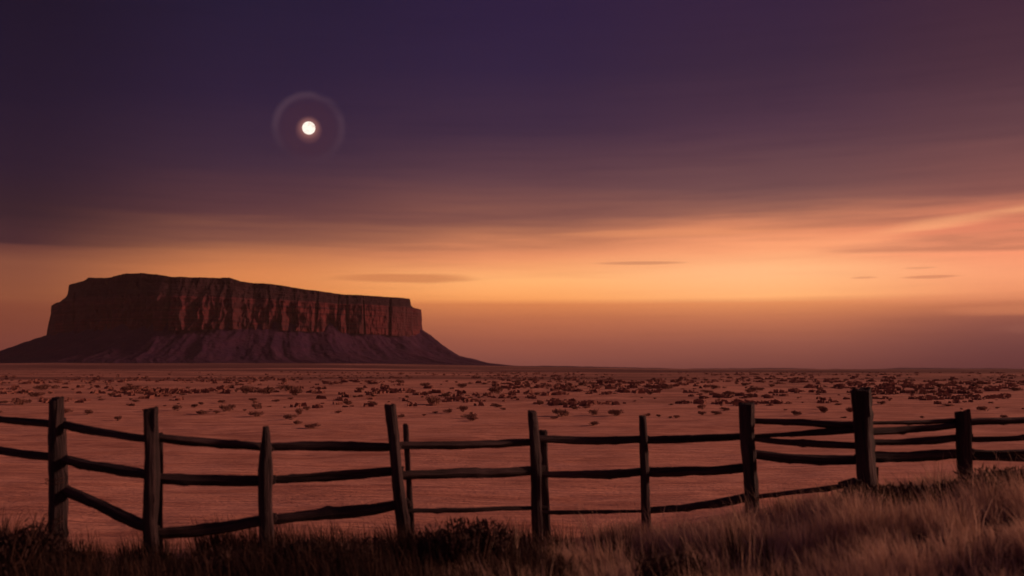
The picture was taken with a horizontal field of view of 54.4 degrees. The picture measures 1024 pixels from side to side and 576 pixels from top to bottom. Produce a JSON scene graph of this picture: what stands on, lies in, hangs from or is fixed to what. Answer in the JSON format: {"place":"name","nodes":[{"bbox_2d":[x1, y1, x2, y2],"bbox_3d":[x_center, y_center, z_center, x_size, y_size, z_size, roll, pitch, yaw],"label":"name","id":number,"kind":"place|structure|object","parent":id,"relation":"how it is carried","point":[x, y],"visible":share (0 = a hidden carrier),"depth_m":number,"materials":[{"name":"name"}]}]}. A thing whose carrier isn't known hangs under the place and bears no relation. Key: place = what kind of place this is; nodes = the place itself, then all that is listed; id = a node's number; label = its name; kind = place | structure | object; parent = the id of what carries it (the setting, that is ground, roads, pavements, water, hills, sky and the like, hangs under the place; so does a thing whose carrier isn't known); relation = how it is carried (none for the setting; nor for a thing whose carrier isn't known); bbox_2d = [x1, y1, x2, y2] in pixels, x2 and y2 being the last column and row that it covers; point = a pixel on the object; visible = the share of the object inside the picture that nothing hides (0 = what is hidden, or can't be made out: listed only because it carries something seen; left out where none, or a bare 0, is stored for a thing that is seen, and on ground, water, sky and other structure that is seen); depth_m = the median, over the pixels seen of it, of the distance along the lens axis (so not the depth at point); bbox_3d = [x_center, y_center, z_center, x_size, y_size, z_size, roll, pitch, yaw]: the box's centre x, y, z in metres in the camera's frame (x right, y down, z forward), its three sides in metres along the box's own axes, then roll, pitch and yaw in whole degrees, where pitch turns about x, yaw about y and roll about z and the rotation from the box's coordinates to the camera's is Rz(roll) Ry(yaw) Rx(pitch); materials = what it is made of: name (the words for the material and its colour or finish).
{"place":"outdoors","nodes":[
{"label":"outdoors","id":0,"kind":"place"},
{"bbox_2d":[302,121,314,134],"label":"moon","id":1,"kind":"object","parent":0,"point":[308,127],"visible":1,"depth_m":42510.69,"materials":[{"name":"white"}]},
{"bbox_2d":[0,504,816,575],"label":"dark grass","id":2,"kind":"structure","parent":0,"point":[88,562],"depth_m":7.61,"materials":[{"name":"black plant"}]},
{"bbox_2d":[0,363,1023,575],"bbox_3d":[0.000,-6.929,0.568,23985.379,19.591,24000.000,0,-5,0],"label":"ground","id":3,"kind":"structure","parent":0,"point":[23,484],"depth_m":24.39,"materials":[{"name":"brown sand"}]},
{"bbox_2d":[9,398,30,404],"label":"desert shrub","id":4,"kind":"object","parent":3,"relation":"on","point":[17,401],"visible":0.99,"depth_m":46.25,"materials":[{"name":"brown plant"}]},
{"bbox_2d":[27,392,46,396],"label":"desert shrub","id":5,"kind":"object","parent":3,"relation":"on","point":[35,394],"visible":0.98,"depth_m":60.48,"materials":[{"name":"brown plant"}]},
{"bbox_2d":[0,512,83,575],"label":"fence bush","id":6,"kind":"object","parent":3,"relation":"on","point":[31,536],"visible":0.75,"depth_m":7.49,"materials":[{"name":"brown plant"}]},
{"bbox_2d":[33,383,51,389],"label":"desert shrub","id":7,"kind":"object","parent":3,"relation":"on","point":[42,387],"visible":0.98,"depth_m":81.83,"materials":[{"name":"brown plant"}]},
{"bbox_2d":[64,408,73,412],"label":"desert shrub","id":8,"kind":"object","parent":3,"relation":"on","point":[67,409],"visible":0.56,"depth_m":37.86,"materials":[{"name":"brown plant"}]},
{"bbox_2d":[84,409,92,414],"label":"desert shrub","id":9,"kind":"object","parent":3,"relation":"on","point":[88,411],"visible":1,"depth_m":36.79,"materials":[{"name":"brown plant"}]},
{"bbox_2d":[120,384,137,390],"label":"desert shrub","id":10,"kind":"object","parent":3,"relation":"on","point":[126,388],"visible":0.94,"depth_m":77.67,"materials":[{"name":"brown plant"}]},
{"bbox_2d":[173,405,181,410],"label":"desert shrub","id":11,"kind":"object","parent":3,"relation":"on","point":[175,407],"visible":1,"depth_m":39.07,"materials":[{"name":"brown plant"}]},
{"bbox_2d":[196,409,208,413],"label":"desert shrub","id":12,"kind":"object","parent":3,"relation":"on","point":[201,412],"visible":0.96,"depth_m":37.49,"materials":[{"name":"brown plant"}]},
{"bbox_2d":[219,403,231,411],"bbox_3d":[-11.253,4.710,39.097,0.478,0.343,0.814,3,-5,-31],"label":"desert shrub","id":13,"kind":"object","parent":3,"relation":"on","point":[226,408],"visible":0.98,"depth_m":39.01,"materials":[{"name":"brown plant"}]},
{"bbox_2d":[240,386,253,393],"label":"desert shrub","id":14,"kind":"object","parent":3,"relation":"on","point":[243,389],"visible":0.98,"depth_m":70.98,"materials":[{"name":"brown plant"}]},
{"bbox_2d":[247,411,263,416],"bbox_3d":[-9.354,4.615,36.424,0.582,0.253,0.564,5,-7,-44],"label":"desert shrub","id":15,"kind":"object","parent":3,"relation":"on","point":[256,413],"visible":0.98,"depth_m":36.37,"materials":[{"name":"brown plant"}]},
{"bbox_2d":[0,273,512,365],"bbox_3d":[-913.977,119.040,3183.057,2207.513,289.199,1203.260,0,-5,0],"label":"mesa","id":16,"kind":"structure","parent":3,"relation":"on","point":[138,318],"depth_m":2923.51,"materials":[{"name":"brown stone"}]},
{"bbox_2d":[251,403,261,408],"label":"desert shrub","id":17,"kind":"object","parent":3,"relation":"on","point":[258,406],"visible":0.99,"depth_m":42.24,"materials":[{"name":"brown plant"}]},
{"bbox_2d":[254,385,275,393],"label":"desert shrub","id":18,"kind":"object","parent":3,"relation":"on","point":[268,390],"visible":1,"depth_m":67.02,"materials":[{"name":"brown plant"}]},
{"bbox_2d":[280,384,296,390],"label":"desert shrub","id":19,"kind":"object","parent":3,"relation":"on","point":[287,387],"visible":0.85,"depth_m":80.80,"materials":[{"name":"brown plant"}]},
{"bbox_2d":[283,414,297,419],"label":"desert shrub","id":20,"kind":"object","parent":3,"relation":"on","point":[288,416],"visible":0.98,"depth_m":33.30,"materials":[{"name":"brown plant"}]},
{"bbox_2d":[289,388,303,394],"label":"desert shrub","id":21,"kind":"object","parent":3,"relation":"on","point":[294,391],"visible":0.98,"depth_m":61.05,"materials":[{"name":"brown plant"}]},
{"bbox_2d":[295,407,303,414],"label":"desert shrub","id":22,"kind":"object","parent":3,"relation":"on","point":[299,411],"visible":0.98,"depth_m":36.70,"materials":[{"name":"brown plant"}]},
{"bbox_2d":[305,423,321,428],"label":"desert shrub","id":23,"kind":"object","parent":3,"relation":"on","point":[311,425],"visible":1,"depth_m":28.61,"materials":[{"name":"brown plant"}]},
{"bbox_2d":[262,529,403,575],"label":"fence bush","id":24,"kind":"object","parent":3,"relation":"on","point":[302,545],"visible":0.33,"depth_m":7.75,"materials":[{"name":"brown plant"}]},
{"bbox_2d":[425,395,441,404],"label":"desert shrub","id":25,"kind":"object","parent":3,"relation":"on","point":[432,400],"visible":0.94,"depth_m":51.24,"materials":[{"name":"brown plant"}]},
{"bbox_2d":[439,393,450,396],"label":"desert shrub","id":26,"kind":"object","parent":3,"relation":"on","point":[445,394],"visible":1,"depth_m":60.58,"materials":[{"name":"brown plant"}]},
{"bbox_2d":[395,516,496,571],"bbox_3d":[-0.528,2.128,8.138,0.839,0.486,0.646,1,-5,-14],"label":"fence bush","id":27,"kind":"object","parent":3,"relation":"on","point":[419,539],"visible":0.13,"depth_m":8.04,"materials":[{"name":"brown plant"}]},
{"bbox_2d":[456,383,466,387],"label":"desert shrub","id":28,"kind":"object","parent":3,"relation":"on","point":[462,385],"visible":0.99,"depth_m":88.54,"materials":[{"name":"brown plant"}]},
{"bbox_2d":[459,405,468,411],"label":"desert shrub","id":29,"kind":"object","parent":3,"relation":"on","point":[461,408],"visible":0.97,"depth_m":38.61,"materials":[{"name":"brown plant"}]},
{"bbox_2d":[460,412,477,417],"bbox_3d":[-1.502,4.417,34.378,0.581,0.238,0.498,-1,-5,15],"label":"desert shrub","id":30,"kind":"object","parent":3,"relation":"on","point":[469,415],"visible":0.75,"depth_m":34.39,"materials":[{"name":"brown plant"}]},
{"bbox_2d":[467,416,477,420],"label":"desert shrub","id":31,"kind":"object","parent":3,"relation":"on","point":[472,418],"visible":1,"depth_m":32.38,"materials":[{"name":"brown plant"}]},
{"bbox_2d":[428,515,526,569],"bbox_3d":[-0.287,2.089,7.895,0.845,0.558,0.517,3,-5,-31],"label":"fence bush","id":32,"kind":"object","parent":3,"relation":"on","point":[474,538],"visible":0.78,"depth_m":7.84,"materials":[{"name":"brown plant"}]},
{"bbox_2d":[488,384,504,393],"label":"desert shrub","id":33,"kind":"object","parent":3,"relation":"on","point":[495,389],"visible":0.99,"depth_m":69.45,"materials":[{"name":"brown plant"}]},
{"bbox_2d":[0,386,1023,559],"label":"rail fence","id":34,"kind":"object","parent":3,"relation":"on","point":[866,457],"visible":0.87,"depth_m":9.13,"materials":[{"name":"brown wood"}]},
{"bbox_2d":[0,371,1023,407],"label":"scrub","id":35,"kind":"object","parent":3,"relation":"on","point":[945,391],"visible":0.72,"depth_m":81.37,"materials":[{"name":"brown plant"}]},
{"bbox_2d":[69,473,957,564],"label":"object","id":36,"kind":"object","parent":3,"relation":"on","point":[575,532],"visible":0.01,"depth_m":9.54,"materials":[{"name":"brown plant"}]},
{"bbox_2d":[552,408,568,416],"bbox_3d":[1.812,4.602,36.809,0.634,0.358,1.081,1,-5,-14],"label":"desert shrub","id":37,"kind":"object","parent":3,"relation":"on","point":[561,412],"visible":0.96,"depth_m":36.63,"materials":[{"name":"brown plant"}]},
{"bbox_2d":[588,409,598,414],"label":"desert shrub","id":38,"kind":"object","parent":3,"relation":"on","point":[594,411],"visible":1,"depth_m":36.73,"materials":[{"name":"brown plant"}]},
{"bbox_2d":[590,421,597,425],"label":"desert shrub","id":39,"kind":"object","parent":3,"relation":"on","point":[594,423],"visible":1,"depth_m":29.54,"materials":[{"name":"brown plant"}]},
{"bbox_2d":[607,409,624,415],"bbox_3d":[3.725,4.490,35.782,0.654,0.294,0.674,3,-5,-28],"label":"desert shrub","id":40,"kind":"object","parent":3,"relation":"on","point":[616,412],"visible":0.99,"depth_m":35.72,"materials":[{"name":"brown plant"}]},
{"bbox_2d":[658,385,672,388],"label":"desert shrub","id":41,"kind":"object","parent":3,"relation":"on","point":[664,387],"visible":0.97,"depth_m":86.59,"materials":[{"name":"brown plant"}]},
{"bbox_2d":[623,543,723,575],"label":"fence bush","id":42,"kind":"object","parent":3,"relation":"on","point":[662,563],"visible":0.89,"depth_m":7.09,"materials":[{"name":"brown plant"}]},
{"bbox_2d":[698,389,713,392],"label":"desert shrub","id":43,"kind":"object","parent":3,"relation":"on","point":[707,391],"visible":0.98,"depth_m":70.29,"materials":[{"name":"brown plant"}]},
{"bbox_2d":[708,384,719,388],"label":"desert shrub","id":44,"kind":"object","parent":3,"relation":"on","point":[714,386],"visible":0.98,"depth_m":86.71,"materials":[{"name":"brown plant"}]},
{"bbox_2d":[711,410,721,414],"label":"desert shrub","id":45,"kind":"object","parent":3,"relation":"on","point":[715,412],"visible":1,"depth_m":36.77,"materials":[{"name":"brown plant"}]},
{"bbox_2d":[723,391,734,394],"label":"desert shrub","id":46,"kind":"object","parent":3,"relation":"on","point":[729,392],"visible":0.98,"depth_m":65.41,"materials":[{"name":"brown plant"}]},
{"bbox_2d":[748,386,760,392],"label":"desert shrub","id":47,"kind":"object","parent":3,"relation":"on","point":[754,389],"visible":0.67,"depth_m":76.25,"materials":[{"name":"brown plant"}]},
{"bbox_2d":[791,410,801,415],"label":"desert shrub","id":48,"kind":"object","parent":3,"relation":"on","point":[794,412],"visible":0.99,"depth_m":35.68,"materials":[{"name":"brown plant"}]},
{"bbox_2d":[819,407,828,412],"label":"desert shrub","id":49,"kind":"object","parent":3,"relation":"on","point":[824,409],"visible":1,"depth_m":37.17,"materials":[{"name":"brown plant"}]},
{"bbox_2d":[837,478,972,508],"bbox_3d":[3.525,1.822,8.742,1.317,0.326,0.857,0,-5,0],"label":"fence bush","id":50,"kind":"object","parent":3,"relation":"on","point":[909,490],"visible":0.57,"depth_m":8.56,"materials":[{"name":"brown plant"}]},
{"bbox_2d":[933,383,946,387],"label":"desert shrub","id":51,"kind":"object","parent":3,"relation":"on","point":[940,385],"visible":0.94,"depth_m":96.84,"materials":[{"name":"brown plant"}]},
{"bbox_2d":[976,406,989,410],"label":"desert shrub","id":52,"kind":"object","parent":3,"relation":"on","point":[982,408],"visible":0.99,"depth_m":39.45,"materials":[{"name":"brown plant"}]},
{"bbox_2d":[953,463,1023,499],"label":"fence bush","id":53,"kind":"object","parent":3,"relation":"on","point":[1005,473],"visible":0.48,"depth_m":8.63,"materials":[{"name":"brown plant"}]},
{"bbox_2d":[1009,386,1022,390],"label":"desert shrub","id":54,"kind":"object","parent":3,"relation":"on","point":[1014,388],"visible":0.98,"depth_m":79.25,"materials":[{"name":"brown plant"}]},
{"bbox_2d":[0,0,1023,368],"label":"sky","id":55,"kind":"structure","parent":0,"point":[674,184],"materials":[{"name":"purple"}]},
{"bbox_2d":[396,440,1023,575],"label":"dry grass","id":56,"kind":"structure","parent":0,"point":[802,544],"depth_m":7.72,"materials":[{"name":"brown plant"}]},
{"bbox_2d":[534,366,1009,368],"bbox_3d":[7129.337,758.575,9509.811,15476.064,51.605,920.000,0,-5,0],"label":"hills","id":57,"kind":"structure","parent":0,"point":[763,368],"depth_m":9393.08,"materials":[{"name":"brown stone"}]}
]}

